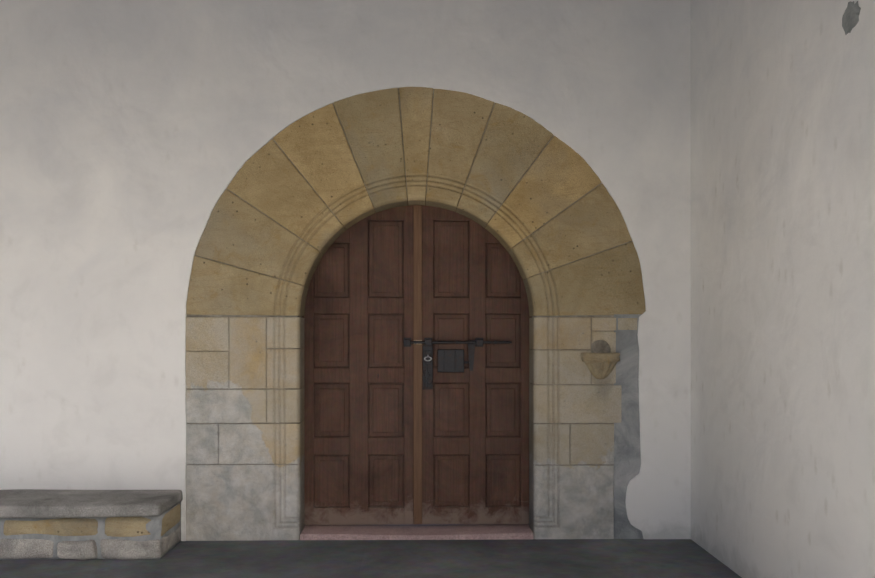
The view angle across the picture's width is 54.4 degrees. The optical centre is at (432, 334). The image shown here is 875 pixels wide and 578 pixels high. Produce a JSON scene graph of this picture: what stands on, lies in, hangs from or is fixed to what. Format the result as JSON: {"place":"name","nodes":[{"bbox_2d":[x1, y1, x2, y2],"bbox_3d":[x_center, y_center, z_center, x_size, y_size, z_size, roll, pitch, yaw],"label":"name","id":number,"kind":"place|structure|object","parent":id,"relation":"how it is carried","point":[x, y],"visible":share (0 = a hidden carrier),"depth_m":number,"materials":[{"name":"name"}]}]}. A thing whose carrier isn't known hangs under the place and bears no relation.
{"place":"outdoors","nodes":[
{"label":"outdoors","id":0,"kind":"place"},
{"bbox_2d":[0,539,741,577],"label":"porch floor","id":1,"kind":"structure","parent":0,"point":[598,558],"depth_m":5.71,"materials":[{"name":"grey concrete"}]},
{"bbox_2d":[0,527,180,559],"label":"bench stones","id":2,"kind":"object","parent":1,"relation":"on","point":[120,549],"visible":0.6,"depth_m":5.75,"materials":[{"name":"grey stone"}]},
{"bbox_2d":[3,504,180,536],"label":"bench stones","id":3,"kind":"object","parent":2,"relation":"on","point":[125,526],"visible":0.54,"depth_m":5.76,"materials":[{"name":"beige stone"}]},
{"bbox_2d":[0,502,180,559],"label":"bench","id":4,"kind":"object","parent":1,"relation":"on","point":[154,526],"visible":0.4,"depth_m":5.77,"materials":[{"name":"grey concrete"}]},
{"bbox_2d":[0,489,182,517],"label":"bench top","id":5,"kind":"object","parent":4,"relation":"on","point":[29,503],"depth_m":5.78,"materials":[{"name":"grey stone"}]},
{"bbox_2d":[186,460,304,540],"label":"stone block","id":6,"kind":"structure","parent":1,"relation":"on","point":[241,502],"depth_m":6.30,"materials":[{"name":"stone"}]},
{"bbox_2d":[186,424,217,463],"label":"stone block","id":7,"kind":"structure","parent":6,"relation":"on","point":[201,443],"depth_m":6.29,"materials":[{"name":"stone"}]},
{"bbox_2d":[219,420,303,463],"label":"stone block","id":8,"kind":"structure","parent":6,"relation":"on","point":[261,443],"depth_m":6.30,"materials":[{"name":"stone"}]},
{"bbox_2d":[186,389,265,422],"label":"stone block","id":9,"kind":"structure","parent":8,"relation":"on","point":[225,405],"depth_m":6.30,"materials":[{"name":"stone"}]},
{"bbox_2d":[186,351,228,388],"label":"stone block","id":10,"kind":"structure","parent":9,"relation":"on","point":[207,369],"depth_m":6.29,"materials":[{"name":"stone"}]},
{"bbox_2d":[186,317,228,350],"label":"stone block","id":11,"kind":"structure","parent":10,"relation":"on","point":[207,333],"depth_m":6.29,"materials":[{"name":"stone"}]},
{"bbox_2d":[229,317,265,388],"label":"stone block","id":12,"kind":"structure","parent":9,"relation":"on","point":[247,352],"depth_m":6.30,"materials":[{"name":"stone"}]},
{"bbox_2d":[267,387,303,422],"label":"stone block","id":13,"kind":"structure","parent":8,"relation":"on","point":[285,405],"depth_m":6.30,"materials":[{"name":"stone"}]},
{"bbox_2d":[267,348,303,388],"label":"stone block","id":14,"kind":"structure","parent":13,"relation":"on","point":[285,368],"depth_m":6.30,"materials":[{"name":"stone"}]},
{"bbox_2d":[267,317,303,347],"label":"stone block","id":15,"kind":"structure","parent":14,"relation":"on","point":[285,332],"depth_m":6.30,"materials":[{"name":"stone"}]},
{"bbox_2d":[0,0,690,540],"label":"back wall","id":16,"kind":"structure","parent":1,"relation":"on","point":[136,136],"depth_m":6.28,"materials":[{"name":"white paint"}]},
{"bbox_2d":[195,88,631,283],"bbox_3d":[-0.118,-1.001,6.333,3.490,1.745,0.001,0,0,-1],"label":"joint","id":17,"kind":"object","parent":16,"relation":"attached to","point":[406,186],"visible":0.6,"depth_m":6.33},
{"bbox_2d":[300,524,532,539],"bbox_3d":[-0.122,1.528,6.553,1.734,0.097,0.468,0,0,-1],"label":"threshold","id":18,"kind":"object","parent":1,"relation":"on","point":[429,532],"visible":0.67,"depth_m":6.38,"materials":[{"name":"grey stone"}]},
{"bbox_2d":[302,196,531,524],"bbox_3d":[-0.123,0.190,6.603,1.900,2.568,0.032,0,0,-1],"label":"double door","id":19,"kind":"structure","parent":18,"relation":"on","point":[358,445],"depth_m":6.59,"materials":[{"name":"brown wood"}]},
{"bbox_2d":[314,220,520,506],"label":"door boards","id":20,"kind":"object","parent":19,"relation":"attached to","point":[434,455],"depth_m":6.61,"materials":[{"name":"brown wood"}]},
{"bbox_2d":[315,222,519,505],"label":"door panels","id":21,"kind":"object","parent":19,"relation":"in","point":[386,350],"visible":0.98,"depth_m":6.59,"materials":[{"name":"brown wood"}]},
{"bbox_2d":[413,205,421,523],"bbox_3d":[-0.117,0.188,6.580,0.067,2.563,0.018,0,0,-1],"label":"door center strip","id":22,"kind":"object","parent":19,"relation":"attached to","point":[417,365],"depth_m":6.57,"materials":[{"name":"brown wood"}]},
{"bbox_2d":[378,338,511,388],"bbox_3d":[0.091,0.226,6.566,1.034,0.400,0.048,0,0,-1],"label":"door lock","id":23,"kind":"object","parent":19,"relation":"attached to","point":[450,360],"depth_m":6.57,"materials":[{"name":"black metal"}]},
{"bbox_2d":[691,0,874,577],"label":"side wall","id":24,"kind":"structure","parent":1,"relation":"on","point":[782,288],"depth_m":4.73,"materials":[{"name":"paint"}]},
{"bbox_2d":[842,1,860,34],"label":"plaster patch","id":25,"kind":"object","parent":24,"relation":"attached to","point":[850,19],"visible":1,"depth_m":3.99,"materials":[{"name":"grey paint"}]},
{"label":"wall","id":26,"kind":"structure","parent":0},
{"bbox_2d":[227,139,345,253],"bbox_3d":[-1.105,-1.038,6.497,0.871,0.843,0.388,0,0,-1],"label":"arch stone","id":27,"kind":"object","parent":26,"relation":"attached to","point":[269,180],"visible":0.94,"depth_m":6.31,"materials":[{"name":"stone"}]},
{"bbox_2d":[273,104,374,229],"bbox_3d":[-0.820,-1.265,6.502,0.756,0.917,0.387,0,0,-1],"label":"arch stone","id":28,"kind":"object","parent":26,"relation":"attached to","point":[314,147],"visible":1,"depth_m":6.31,"materials":[{"name":"stone"}]},
{"bbox_2d":[333,88,407,212],"bbox_3d":[-0.469,-1.389,6.506,0.554,0.899,0.390,0,0,-1],"label":"arch stone","id":29,"kind":"object","parent":26,"relation":"attached to","point":[370,123],"visible":0.96,"depth_m":6.31,"materials":[{"name":"stone"}]},
{"bbox_2d":[186,314,613,464],"bbox_3d":[-0.254,0.689,6.506,3.205,1.675,0.356,0,0,-1],"label":"joint backing","id":30,"kind":"object","parent":26,"relation":"attached to","point":[599,346],"visible":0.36,"depth_m":6.32,"materials":[{"name":"grey concrete"}]},
{"bbox_2d":[186,256,307,315],"bbox_3d":[-1.398,-0.361,6.491,0.876,0.446,0.389,0,0,-1],"label":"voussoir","id":31,"kind":"object","parent":30,"relation":"on","point":[216,288],"visible":0.98,"depth_m":6.30,"materials":[{"name":"stone"}]},
{"bbox_2d":[195,189,322,286],"bbox_3d":[-1.308,-0.724,6.493,0.930,0.722,0.388,0,0,-1],"label":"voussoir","id":32,"kind":"object","parent":31,"relation":"on","point":[239,232],"visible":0.98,"depth_m":6.30,"materials":[{"name":"stone"}]},
{"bbox_2d":[528,460,613,538],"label":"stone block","id":33,"kind":"structure","parent":30,"relation":"on","point":[571,501],"depth_m":6.34,"materials":[{"name":"stone"}]},
{"bbox_2d":[529,420,569,464],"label":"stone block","id":34,"kind":"structure","parent":33,"relation":"on","point":[549,444],"depth_m":6.34,"materials":[{"name":"stone"}]},
{"bbox_2d":[529,383,620,422],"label":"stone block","id":35,"kind":"structure","parent":34,"relation":"on","point":[574,403],"depth_m":6.34,"materials":[{"name":"stone"}]},
{"bbox_2d":[529,349,590,383],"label":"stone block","id":36,"kind":"structure","parent":35,"relation":"on","point":[558,367],"depth_m":6.34,"materials":[{"name":"stone"}]},
{"bbox_2d":[529,317,590,349],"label":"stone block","id":37,"kind":"structure","parent":36,"relation":"on","point":[545,333],"depth_m":6.34,"materials":[{"name":"stone"}]},
{"bbox_2d":[581,353,619,378],"bbox_3d":[1.250,0.236,6.282,0.294,0.201,0.114,0,0,-1],"label":"holy water font","id":38,"kind":"object","parent":36,"relation":"on","point":[600,365],"visible":1,"depth_m":6.27,"materials":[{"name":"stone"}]},
{"bbox_2d":[592,331,615,383],"bbox_3d":[1.275,0.175,6.536,0.187,0.397,0.387,0,0,-1],"label":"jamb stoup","id":39,"kind":"object","parent":35,"relation":"on","point":[609,337],"visible":0.4,"depth_m":6.34,"materials":[{"name":"stone"}]},
{"bbox_2d":[592,317,615,330],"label":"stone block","id":40,"kind":"structure","parent":39,"relation":"on","point":[603,323],"depth_m":6.34,"materials":[{"name":"stone"}]},
{"bbox_2d":[570,424,613,464],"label":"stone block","id":41,"kind":"structure","parent":33,"relation":"on","point":[591,444],"depth_m":6.34,"materials":[{"name":"stone"}]},
{"bbox_2d":[523,241,645,316],"bbox_3d":[1.147,-0.418,6.533,0.894,0.560,0.389,0,0,-1],"label":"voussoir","id":42,"kind":"object","parent":30,"relation":"on","point":[608,282],"visible":1,"depth_m":6.34,"materials":[{"name":"stone"}]},
{"bbox_2d":[508,184,631,279],"bbox_3d":[1.039,-0.778,6.532,0.911,0.713,0.387,0,0,-1],"label":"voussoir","id":43,"kind":"object","parent":42,"relation":"on","point":[592,222],"visible":0.98,"depth_m":6.34,"materials":[{"name":"stone"}]},
{"bbox_2d":[399,87,432,205],"bbox_3d":[-0.127,-1.420,6.512,0.256,0.848,0.390,0,0,-1],"label":"keystone","id":44,"kind":"object","parent":26,"relation":"attached to","point":[416,106],"visible":1,"depth_m":6.32,"materials":[{"name":"stone"}]},
{"bbox_2d":[426,89,494,211],"bbox_3d":[0.203,-1.393,6.518,0.518,0.892,0.389,0,0,-1],"label":"arch stone","id":45,"kind":"object","parent":26,"relation":"attached to","point":[459,122],"visible":0.96,"depth_m":6.33,"materials":[{"name":"stone"}]},
{"bbox_2d":[456,103,552,227],"bbox_3d":[0.543,-1.282,6.523,0.730,0.915,0.390,0,0,-1],"label":"arch stone","id":46,"kind":"object","parent":26,"relation":"attached to","point":[513,144],"visible":0.98,"depth_m":6.33,"materials":[{"name":"stone"}]},
{"bbox_2d":[485,136,600,250],"bbox_3d":[0.834,-1.069,6.528,0.861,0.855,0.389,0,0,-1],"label":"arch stone","id":47,"kind":"object","parent":26,"relation":"attached to","point":[559,176],"visible":0.96,"depth_m":6.34,"materials":[{"name":"stone"}]},
{"bbox_2d":[614,314,642,538],"bbox_3d":[1.514,0.689,6.530,0.330,1.675,0.366,0,0,-1],"label":"cement patch","id":48,"kind":"object","parent":26,"relation":"attached to","point":[627,459],"visible":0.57,"depth_m":6.35,"materials":[{"name":"grey concrete"}]},
{"bbox_2d":[618,318,636,329],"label":"stone block","id":49,"kind":"structure","parent":48,"relation":"attached to","point":[627,323],"depth_m":6.34,"materials":[{"name":"stone"}]}
]}

